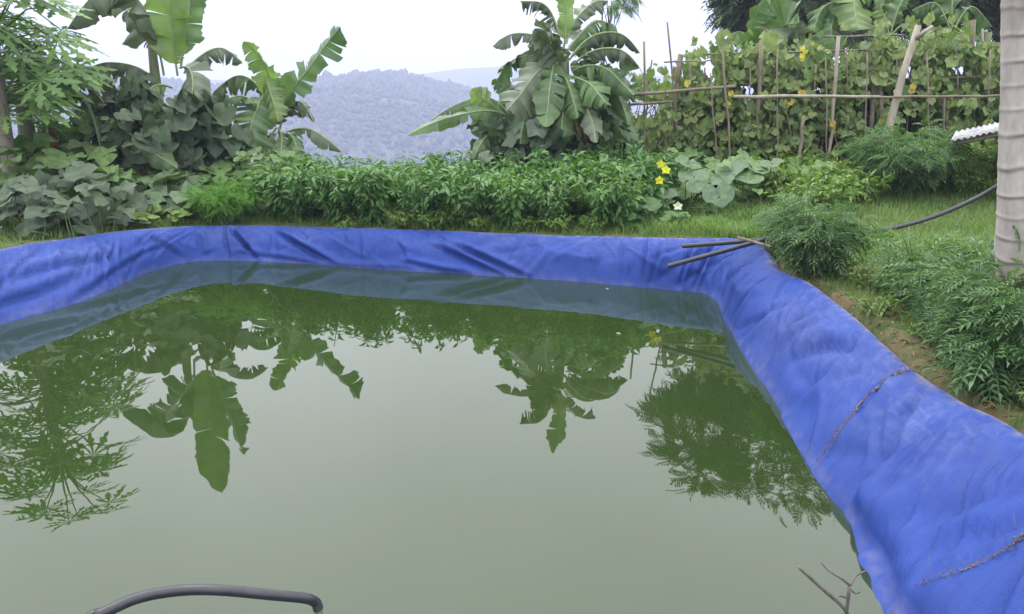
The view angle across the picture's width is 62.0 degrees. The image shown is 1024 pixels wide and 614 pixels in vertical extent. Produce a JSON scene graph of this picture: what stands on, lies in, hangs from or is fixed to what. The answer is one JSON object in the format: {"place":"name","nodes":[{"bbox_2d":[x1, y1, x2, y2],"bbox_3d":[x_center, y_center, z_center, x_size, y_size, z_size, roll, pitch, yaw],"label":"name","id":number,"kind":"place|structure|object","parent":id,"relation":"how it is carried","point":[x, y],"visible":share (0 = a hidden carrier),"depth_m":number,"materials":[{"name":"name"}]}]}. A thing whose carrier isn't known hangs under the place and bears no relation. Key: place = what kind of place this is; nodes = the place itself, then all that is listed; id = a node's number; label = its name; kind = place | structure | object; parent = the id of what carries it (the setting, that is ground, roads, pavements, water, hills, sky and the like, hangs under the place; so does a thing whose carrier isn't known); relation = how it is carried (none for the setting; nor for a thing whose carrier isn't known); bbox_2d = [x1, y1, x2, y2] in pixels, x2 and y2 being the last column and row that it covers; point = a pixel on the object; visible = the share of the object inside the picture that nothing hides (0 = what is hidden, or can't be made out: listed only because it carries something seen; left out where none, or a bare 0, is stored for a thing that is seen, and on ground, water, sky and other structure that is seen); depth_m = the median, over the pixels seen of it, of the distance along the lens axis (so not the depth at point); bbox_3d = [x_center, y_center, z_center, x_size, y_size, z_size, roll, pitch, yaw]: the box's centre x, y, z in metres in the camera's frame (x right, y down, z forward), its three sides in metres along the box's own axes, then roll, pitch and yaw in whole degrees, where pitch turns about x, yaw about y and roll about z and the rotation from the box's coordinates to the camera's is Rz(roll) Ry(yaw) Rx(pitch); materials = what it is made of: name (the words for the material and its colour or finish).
{"place":"outdoors","nodes":[
{"label":"outdoors","id":0,"kind":"place"},
{"bbox_2d":[6,80,472,168],"bbox_3d":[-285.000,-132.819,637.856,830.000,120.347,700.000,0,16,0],"label":"hill","id":1,"kind":"structure","parent":0,"point":[360,142],"depth_m":441.29,"materials":[{"name":"plant"}]},
{"bbox_2d":[0,47,478,168],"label":"hill woodland","id":2,"kind":"object","parent":1,"relation":"on","point":[376,85],"visible":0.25,"depth_m":469.74,"materials":[{"name":"plant"}]},
{"bbox_2d":[0,261,883,613],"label":"pond water","id":3,"kind":"structure","parent":0,"point":[352,441],"depth_m":4.34,"materials":[{"name":"liquid"}]},
{"bbox_2d":[797,562,865,613],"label":"dead branch","id":4,"kind":"object","parent":3,"relation":"in","point":[845,608],"visible":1,"depth_m":2.92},
{"bbox_2d":[0,0,991,91],"label":"sky","id":5,"kind":"structure","parent":0,"point":[418,36],"materials":[{"name":"white"}]},
{"bbox_2d":[182,66,820,161],"bbox_3d":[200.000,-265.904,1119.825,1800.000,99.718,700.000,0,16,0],"label":"distant hill","id":6,"kind":"structure","parent":0,"point":[478,77],"depth_m":1058.88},
{"bbox_2d":[0,99,1023,432],"bbox_3d":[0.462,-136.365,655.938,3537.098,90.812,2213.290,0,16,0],"label":"ground","id":7,"kind":"structure","parent":0,"point":[914,359],"depth_m":6.55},
{"bbox_2d":[0,0,80,130],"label":"papaya tree","id":8,"kind":"object","parent":7,"relation":"on","point":[38,114],"visible":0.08,"depth_m":10.58,"materials":[{"name":"green plant"}]},
{"bbox_2d":[4,31,103,174],"bbox_3d":[-5.385,-2.184,9.967,1.490,2.042,0.563,6,17,20],"label":"tree","id":9,"kind":"object","parent":7,"relation":"on","point":[27,129],"visible":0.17,"depth_m":9.92,"materials":[{"name":"green plant"}]},
{"bbox_2d":[0,0,116,198],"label":"papaya tree","id":10,"kind":"object","parent":7,"relation":"on","point":[40,97],"visible":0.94,"depth_m":9.19,"materials":[{"name":"green plant"}]},
{"bbox_2d":[39,107,103,173],"bbox_3d":[-5.228,-1.849,10.287,1.163,1.146,0.670,0,16,0],"label":"leafy mound","id":11,"kind":"object","parent":7,"relation":"on","point":[83,126],"visible":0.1,"depth_m":10.13,"materials":[{"name":"green plant"}]},
{"bbox_2d":[0,131,143,211],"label":"pumpkin vine","id":12,"kind":"object","parent":7,"relation":"on","point":[103,157],"visible":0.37,"depth_m":9.44,"materials":[{"name":"green plant"}]},
{"bbox_2d":[0,158,152,240],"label":"pumpkin vine","id":13,"kind":"object","parent":7,"relation":"on","point":[37,200],"visible":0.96,"depth_m":8.18,"materials":[{"name":"green plant"}]},
{"bbox_2d":[69,78,127,142],"bbox_3d":[-5.007,-2.161,10.507,1.226,1.553,0.725,0,16,0],"label":"leafy mound","id":14,"kind":"object","parent":7,"relation":"on","point":[110,106],"visible":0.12,"depth_m":10.36,"materials":[{"name":"green plant"}]},
{"bbox_2d":[81,116,159,197],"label":"pumpkin vine","id":15,"kind":"object","parent":7,"relation":"on","point":[114,127],"visible":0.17,"depth_m":9.98,"materials":[{"name":"green plant"}]},
{"bbox_2d":[60,203,206,229],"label":"pumpkin vine","id":16,"kind":"object","parent":7,"relation":"on","point":[177,214],"visible":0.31,"depth_m":8.84,"materials":[{"name":"green plant"}]},
{"bbox_2d":[68,0,242,169],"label":"banana plant","id":17,"kind":"object","parent":7,"relation":"on","point":[173,33],"visible":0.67,"depth_m":10.05,"materials":[{"name":"green plant"}]},
{"bbox_2d":[86,69,253,189],"bbox_3d":[-4.141,-1.958,10.092,2.084,1.670,1.124,0,16,0],"label":"leafy mound","id":18,"kind":"object","parent":7,"relation":"on","point":[187,138],"visible":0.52,"depth_m":9.94,"materials":[{"name":"green plant"}]},
{"bbox_2d":[114,169,244,218],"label":"pumpkin vine","id":19,"kind":"object","parent":7,"relation":"on","point":[166,186],"visible":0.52,"depth_m":9.34,"materials":[{"name":"green plant"}]},
{"bbox_2d":[132,152,251,187],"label":"pumpkin vine","id":20,"kind":"object","parent":7,"relation":"on","point":[228,165],"visible":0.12,"depth_m":10.04,"materials":[{"name":"green plant"}]},
{"bbox_2d":[179,165,268,225],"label":"feathery bush","id":21,"kind":"object","parent":7,"relation":"on","point":[234,200],"visible":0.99,"depth_m":8.96,"materials":[{"name":"green plant"}]},
{"bbox_2d":[203,146,319,213],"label":"pumpkin vine","id":22,"kind":"object","parent":7,"relation":"on","point":[249,165],"visible":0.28,"depth_m":9.87,"materials":[{"name":"green plant"}]},
{"bbox_2d":[241,160,314,220],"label":"chilli plant","id":23,"kind":"object","parent":7,"relation":"on","point":[271,200],"visible":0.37,"depth_m":9.12,"materials":[{"name":"green plant"}]},
{"bbox_2d":[218,25,346,172],"bbox_3d":[-2.867,-2.368,10.502,1.752,2.110,0.810,0,16,0],"label":"banana plant","id":24,"kind":"object","parent":7,"relation":"on","point":[272,101],"visible":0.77,"depth_m":10.39,"materials":[{"name":"green plant"}]},
{"bbox_2d":[254,160,333,223],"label":"chilli plant","id":25,"kind":"object","parent":7,"relation":"on","point":[299,208],"visible":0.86,"depth_m":8.94,"materials":[{"name":"green plant"}]},
{"bbox_2d":[291,156,344,180],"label":"chilli plant","id":26,"kind":"object","parent":7,"relation":"on","point":[309,163],"visible":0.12,"depth_m":9.60,"materials":[{"name":"green plant"}]},
{"bbox_2d":[292,158,367,224],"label":"chilli plant","id":27,"kind":"object","parent":7,"relation":"on","point":[334,201],"visible":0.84,"depth_m":8.78,"materials":[{"name":"green plant"}]},
{"bbox_2d":[340,160,404,225],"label":"chilli plant","id":28,"kind":"object","parent":7,"relation":"on","point":[370,199],"visible":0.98,"depth_m":8.65,"materials":[{"name":"green plant"}]},
{"bbox_2d":[382,206,419,228],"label":"weed clump","id":29,"kind":"object","parent":7,"relation":"on","point":[401,221],"visible":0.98,"depth_m":8.53,"materials":[{"name":"green plant"}]},
{"bbox_2d":[376,161,436,216],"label":"chilli plant","id":30,"kind":"object","parent":7,"relation":"on","point":[396,195],"visible":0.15,"depth_m":9.09,"materials":[{"name":"green plant"}]},
{"bbox_2d":[392,150,450,183],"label":"chilli plant","id":31,"kind":"object","parent":7,"relation":"on","point":[425,159],"visible":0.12,"depth_m":9.99,"materials":[{"name":"green plant"}]},
{"bbox_2d":[386,162,464,226],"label":"chilli plant","id":32,"kind":"object","parent":7,"relation":"on","point":[421,200],"visible":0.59,"depth_m":8.50,"materials":[{"name":"green plant"}]},
{"bbox_2d":[415,206,459,230],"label":"weed clump","id":33,"kind":"object","parent":7,"relation":"on","point":[437,221],"visible":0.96,"depth_m":8.43,"materials":[{"name":"green plant"}]},
{"bbox_2d":[419,159,482,218],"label":"chilli plant","id":34,"kind":"object","parent":7,"relation":"on","point":[462,173],"visible":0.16,"depth_m":8.90,"materials":[{"name":"green plant"}]},
{"bbox_2d":[426,147,488,175],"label":"chilli plant","id":35,"kind":"object","parent":7,"relation":"on","point":[460,159],"visible":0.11,"depth_m":9.78,"materials":[{"name":"green plant"}]},
{"bbox_2d":[416,170,504,227],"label":"chilli plant","id":36,"kind":"object","parent":7,"relation":"on","point":[455,204],"visible":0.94,"depth_m":8.45,"materials":[{"name":"green plant"}]},
{"bbox_2d":[408,80,523,164],"bbox_3d":[-0.486,-1.958,10.255,1.505,1.542,0.810,0,16,0],"label":"banana plant","id":37,"kind":"object","parent":7,"relation":"on","point":[480,103],"visible":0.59,"depth_m":10.21,"materials":[{"name":"green plant"}]},
{"bbox_2d":[462,162,521,218],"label":"chilli plant","id":38,"kind":"object","parent":7,"relation":"on","point":[488,211],"visible":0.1,"depth_m":8.99,"materials":[{"name":"green plant"}]},
{"bbox_2d":[476,168,541,229],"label":"chilli plant","id":39,"kind":"object","parent":7,"relation":"on","point":[511,196],"visible":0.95,"depth_m":8.39,"materials":[{"name":"green plant"}]},
{"bbox_2d":[0,225,1023,613],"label":"pond liner","id":40,"kind":"object","parent":7,"relation":"on","point":[912,469],"visible":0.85,"depth_m":4.86,"materials":[{"name":"plastic"}]},
{"bbox_2d":[84,584,322,613],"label":"pump hose","id":41,"kind":"object","parent":40,"relation":"on","point":[314,602],"visible":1,"depth_m":2.52,"materials":[{"name":"rubber"}]},
{"bbox_2d":[667,238,764,267],"bbox_3d":[1.648,-0.436,6.889,0.772,0.254,0.037,0,16,0],"label":"stick","id":42,"kind":"object","parent":40,"relation":"on","point":[711,254],"visible":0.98,"depth_m":6.88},
{"bbox_2d":[0,159,1023,426],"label":"grass","id":43,"kind":"structure","parent":7,"relation":"on","point":[730,223],"depth_m":8.26,"materials":[{"name":"plant"}]},
{"bbox_2d":[770,184,996,243],"bbox_3d":[3.447,-0.991,7.499,2.835,0.754,0.525,-4,16,-14],"label":"irrigation hose","id":44,"kind":"object","parent":43,"relation":"on","point":[951,209],"visible":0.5,"depth_m":7.87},
{"bbox_2d":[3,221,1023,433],"bbox_3d":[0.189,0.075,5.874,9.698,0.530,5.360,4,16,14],"label":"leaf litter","id":45,"kind":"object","parent":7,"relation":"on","point":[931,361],"visible":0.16,"depth_m":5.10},
{"bbox_2d":[488,145,560,208],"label":"chilli plant","id":46,"kind":"object","parent":7,"relation":"on","point":[535,162],"visible":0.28,"depth_m":9.25,"materials":[{"name":"green plant"}]},
{"bbox_2d":[502,165,563,220],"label":"chilli plant","id":47,"kind":"object","parent":7,"relation":"on","point":[545,174],"visible":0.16,"depth_m":8.88,"materials":[{"name":"green plant"}]},
{"bbox_2d":[466,101,618,170],"bbox_3d":[0.358,-1.886,10.069,1.812,1.290,0.898,0,16,0],"label":"leafy mound","id":48,"kind":"object","parent":7,"relation":"on","point":[550,138],"visible":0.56,"depth_m":9.90,"materials":[{"name":"green plant"}]},
{"bbox_2d":[520,172,580,229],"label":"chilli plant","id":49,"kind":"object","parent":7,"relation":"on","point":[560,188],"visible":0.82,"depth_m":8.40,"materials":[{"name":"green plant"}]},
{"bbox_2d":[540,214,576,232],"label":"weed clump","id":50,"kind":"object","parent":7,"relation":"on","point":[560,223],"visible":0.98,"depth_m":8.29,"materials":[{"name":"green plant"}]},
{"bbox_2d":[491,0,639,146],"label":"banana plant","id":51,"kind":"object","parent":7,"relation":"on","point":[542,61],"visible":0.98,"depth_m":9.87,"materials":[{"name":"green plant"}]},
{"bbox_2d":[537,149,619,220],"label":"chilli plant","id":52,"kind":"object","parent":7,"relation":"on","point":[578,210],"visible":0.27,"depth_m":8.84,"materials":[{"name":"green plant"}]},
{"bbox_2d":[570,42,641,160],"bbox_3d":[1.094,-2.264,10.313,0.990,1.874,0.728,0,16,0],"label":"leafy mound","id":53,"kind":"object","parent":7,"relation":"on","point":[615,126],"visible":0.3,"depth_m":10.18,"materials":[{"name":"green plant"}]},
{"bbox_2d":[568,159,653,230],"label":"chilli plant","id":54,"kind":"object","parent":7,"relation":"on","point":[603,194],"visible":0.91,"depth_m":8.24,"materials":[{"name":"green plant"}]},
{"bbox_2d":[593,0,645,64],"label":"slender tree","id":55,"kind":"object","parent":7,"relation":"on","point":[611,8],"visible":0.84,"depth_m":15.49,"materials":[{"name":"green plant"}]},
{"bbox_2d":[584,136,659,165],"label":"chilli plant","id":56,"kind":"object","parent":7,"relation":"on","point":[604,155],"visible":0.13,"depth_m":9.85,"materials":[{"name":"green plant"}]},
{"bbox_2d":[573,147,677,214],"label":"chilli plant","id":57,"kind":"object","parent":7,"relation":"on","point":[646,171],"visible":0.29,"depth_m":8.72,"materials":[{"name":"green plant"}]},
{"bbox_2d":[578,195,689,230],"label":"pumpkin plant","id":58,"kind":"object","parent":7,"relation":"on","point":[653,204],"visible":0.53,"depth_m":8.37,"materials":[{"name":"green plant"}]},
{"bbox_2d":[612,144,686,193],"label":"chilli plant","id":59,"kind":"object","parent":7,"relation":"on","point":[674,177],"visible":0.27,"depth_m":9.28,"materials":[{"name":"green plant"}]},
{"bbox_2d":[630,147,719,187],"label":"pumpkin plant","id":60,"kind":"object","parent":7,"relation":"on","point":[694,154],"visible":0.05,"depth_m":10.49,"materials":[{"name":"green plant"}]},
{"bbox_2d":[625,147,789,215],"bbox_3d":[2.143,-1.299,9.000,1.922,0.735,1.053,0,16,0],"label":"pumpkin plant","id":61,"kind":"object","parent":7,"relation":"on","point":[722,194],"visible":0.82,"depth_m":8.87,"materials":[{"name":"green plant"}]},
{"bbox_2d":[655,154,851,206],"bbox_3d":[2.635,-1.447,9.782,2.514,0.644,1.161,0,16,0],"label":"pumpkin plant","id":62,"kind":"object","parent":7,"relation":"on","point":[711,166],"visible":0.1,"depth_m":9.60,"materials":[{"name":"green plant"}]},
{"bbox_2d":[730,0,807,80],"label":"banana plant","id":63,"kind":"object","parent":7,"relation":"on","point":[767,15],"visible":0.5,"depth_m":11.85,"materials":[{"name":"green plant"}]},
{"bbox_2d":[749,164,809,202],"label":"weed clump","id":64,"kind":"object","parent":7,"relation":"on","point":[778,181],"visible":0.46,"depth_m":9.20,"materials":[{"name":"green plant"}]},
{"bbox_2d":[745,186,833,257],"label":"marigold bush","id":65,"kind":"object","parent":7,"relation":"on","point":[764,224],"visible":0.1,"depth_m":7.06,"materials":[{"name":"green plant"}]},
{"bbox_2d":[631,20,999,166],"bbox_3d":[3.939,-2.498,10.772,4.965,2.186,1.223,0,16,0],"label":"garden trellis","id":66,"kind":"object","parent":7,"relation":"on","point":[873,97],"visible":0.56,"depth_m":10.50,"materials":[{"name":"brown wood"}]},
{"bbox_2d":[624,63,691,167],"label":"climbing vine","id":67,"kind":"object","parent":66,"relation":"attached to","point":[659,131],"visible":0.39,"depth_m":10.81,"materials":[{"name":"green plant"}]},
{"bbox_2d":[668,29,733,164],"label":"climbing vine","id":68,"kind":"object","parent":66,"relation":"attached to","point":[700,134],"visible":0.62,"depth_m":10.72,"materials":[{"name":"green plant"}]},
{"bbox_2d":[714,15,773,159],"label":"climbing vine","id":69,"kind":"object","parent":66,"relation":"attached to","point":[742,65],"visible":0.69,"depth_m":10.71,"materials":[{"name":"green plant"}]},
{"bbox_2d":[753,30,821,164],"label":"climbing vine","id":70,"kind":"object","parent":66,"relation":"attached to","point":[789,119],"visible":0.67,"depth_m":10.69,"materials":[{"name":"green plant"}]},
{"bbox_2d":[798,29,858,161],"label":"climbing vine","id":71,"kind":"object","parent":66,"relation":"attached to","point":[819,125],"visible":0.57,"depth_m":10.68,"materials":[{"name":"green plant"}]},
{"bbox_2d":[818,18,901,163],"bbox_3d":[4.750,-2.852,11.264,1.410,1.842,1.728,0,16,0],"label":"climbing vine","id":72,"kind":"object","parent":66,"relation":"attached to","point":[858,119],"visible":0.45,"depth_m":10.66,"materials":[{"name":"green plant"}]},
{"bbox_2d":[857,15,935,138],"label":"climbing vine","id":73,"kind":"object","parent":66,"relation":"attached to","point":[907,106],"visible":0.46,"depth_m":10.64,"materials":[{"name":"green plant"}]},
{"bbox_2d":[902,10,977,149],"bbox_3d":[5.666,-2.942,11.277,1.098,1.952,2.038,10,19,32],"label":"climbing vine","id":74,"kind":"object","parent":66,"relation":"attached to","point":[944,56],"visible":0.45,"depth_m":10.65,"materials":[{"name":"green plant"}]},
{"bbox_2d":[953,14,999,160],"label":"climbing vine","id":75,"kind":"object","parent":66,"relation":"attached to","point":[980,51],"visible":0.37,"depth_m":10.70,"materials":[{"name":"green plant"}]},
{"bbox_2d":[757,195,883,279],"bbox_3d":[2.225,-0.468,6.277,0.866,0.738,0.979,0,16,0],"label":"marigold bush","id":76,"kind":"object","parent":7,"relation":"on","point":[821,244],"visible":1,"depth_m":6.06,"materials":[{"name":"green plant"}]},
{"bbox_2d":[787,159,859,198],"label":"weed clump","id":77,"kind":"object","parent":7,"relation":"on","point":[831,175],"visible":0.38,"depth_m":9.04,"materials":[{"name":"green plant"}]},
{"bbox_2d":[794,173,862,211],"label":"weed clump","id":78,"kind":"object","parent":7,"relation":"on","point":[835,191],"visible":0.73,"depth_m":8.48,"materials":[{"name":"green plant"}]},
{"bbox_2d":[700,0,965,79],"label":"broadleaf tree","id":79,"kind":"object","parent":7,"relation":"on","point":[735,16],"visible":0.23,"depth_m":19.03,"materials":[{"name":"green plant"}]},
{"bbox_2d":[812,161,895,204],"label":"weed clump","id":80,"kind":"object","parent":7,"relation":"on","point":[868,191],"visible":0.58,"depth_m":8.86,"materials":[{"name":"green plant"}]},
{"bbox_2d":[806,0,903,119],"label":"banana plant","id":81,"kind":"object","parent":7,"relation":"on","point":[855,14],"visible":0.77,"depth_m":11.72,"materials":[{"name":"green plant"}]},
{"bbox_2d":[848,292,899,317],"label":"weed seedling","id":82,"kind":"object","parent":7,"relation":"on","point":[889,306],"visible":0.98,"depth_m":5.13,"materials":[{"name":"green plant"}]},
{"bbox_2d":[864,0,916,133],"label":"banana plant","id":83,"kind":"object","parent":7,"relation":"on","point":[891,11],"visible":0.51,"depth_m":11.69,"materials":[{"name":"green plant"}]},
{"bbox_2d":[834,111,978,199],"bbox_3d":[4.295,-1.598,9.217,1.293,1.037,1.400,-12,19,-36],"label":"marigold bush","id":84,"kind":"object","parent":7,"relation":"on","point":[915,165],"visible":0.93,"depth_m":9.02,"materials":[{"name":"green plant"}]},
{"bbox_2d":[881,25,933,147],"bbox_3d":[4.653,-2.452,10.303,0.582,1.829,0.177,4,16,13],"label":"wooden post","id":85,"kind":"object","parent":7,"relation":"on","point":[917,34],"visible":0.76,"depth_m":10.19,"materials":[{"name":"brown wood"}]},
{"bbox_2d":[860,221,959,296],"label":"marigold plant","id":86,"kind":"object","parent":7,"relation":"on","point":[889,259],"visible":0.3,"depth_m":5.63,"materials":[{"name":"green plant"}]},
{"bbox_2d":[892,276,940,330],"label":"marigold plant","id":87,"kind":"object","parent":7,"relation":"on","point":[915,302],"visible":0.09,"depth_m":4.91,"materials":[{"name":"green plant"}]},
{"bbox_2d":[865,237,983,310],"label":"marigold plant","id":88,"kind":"object","parent":7,"relation":"on","point":[908,277],"visible":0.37,"depth_m":5.28,"materials":[{"name":"green plant"}]},
{"bbox_2d":[904,280,956,346],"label":"marigold plant","id":89,"kind":"object","parent":7,"relation":"on","point":[929,314],"visible":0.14,"depth_m":4.60,"materials":[{"name":"green plant"}]},
{"bbox_2d":[889,0,1000,74],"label":"broadleaf tree","id":90,"kind":"object","parent":7,"relation":"on","point":[990,10],"visible":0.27,"depth_m":19.12,"materials":[{"name":"green plant"}]},
{"bbox_2d":[906,240,993,310],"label":"marigold plant","id":91,"kind":"object","parent":7,"relation":"on","point":[958,250],"visible":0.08,"depth_m":5.01,"materials":[{"name":"green plant"}]},
{"bbox_2d":[907,0,993,45],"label":"banana plant","id":92,"kind":"object","parent":7,"relation":"on","point":[938,10],"visible":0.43,"depth_m":12.14,"materials":[{"name":"green plant"}]},
{"bbox_2d":[935,154,992,191],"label":"weed clump","id":93,"kind":"object","parent":7,"relation":"on","point":[976,169],"visible":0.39,"depth_m":9.21,"materials":[{"name":"green plant"}]},
{"bbox_2d":[920,261,1013,358],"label":"marigold plant","id":94,"kind":"object","parent":7,"relation":"on","point":[941,332],"visible":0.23,"depth_m":4.24,"materials":[{"name":"green plant"}]},
{"bbox_2d":[946,168,994,195],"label":"weed clump","id":95,"kind":"object","parent":7,"relation":"on","point":[976,185],"visible":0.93,"depth_m":9.05,"materials":[{"name":"green plant"}]},
{"bbox_2d":[921,292,1023,407],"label":"marigold plant","id":96,"kind":"object","parent":7,"relation":"on","point":[977,366],"visible":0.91,"depth_m":3.83,"materials":[{"name":"green plant"}]},
{"bbox_2d":[926,251,1018,348],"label":"marigold plant","id":97,"kind":"object","parent":7,"relation":"on","point":[956,264],"visible":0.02,"depth_m":4.36,"materials":[{"name":"green plant"}]},
{"bbox_2d":[950,122,998,144],"bbox_3d":[5.538,-1.636,9.148,2.362,1.144,1.304,0,16,0],"label":"shelter","id":98,"kind":"object","parent":7,"relation":"on","point":[967,133],"visible":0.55,"depth_m":8.68,"materials":[{"name":"white metal"}]},
{"bbox_2d":[935,251,1023,372],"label":"marigold plant","id":99,"kind":"object","parent":7,"relation":"on","point":[981,258],"visible":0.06,"depth_m":4.13,"materials":[{"name":"green plant"}]},
{"bbox_2d":[963,144,997,180],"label":"weed clump","id":100,"kind":"object","parent":7,"relation":"on","point":[992,174],"visible":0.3,"depth_m":9.55,"materials":[{"name":"green plant"}]},
{"bbox_2d":[940,225,1023,381],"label":"marigold plant","id":101,"kind":"object","parent":7,"relation":"on","point":[983,272],"visible":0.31,"depth_m":4.04,"materials":[{"name":"green plant"}]},
{"bbox_2d":[950,267,1023,394],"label":"marigold plant","id":102,"kind":"object","parent":7,"relation":"on","point":[1013,315],"visible":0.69,"depth_m":3.83,"materials":[{"name":"green plant"}]},
{"bbox_2d":[994,0,1023,328],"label":"palm tree","id":103,"kind":"object","parent":7,"relation":"on","point":[1010,191],"visible":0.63,"depth_m":3.94,"materials":[{"name":"grey plant"}]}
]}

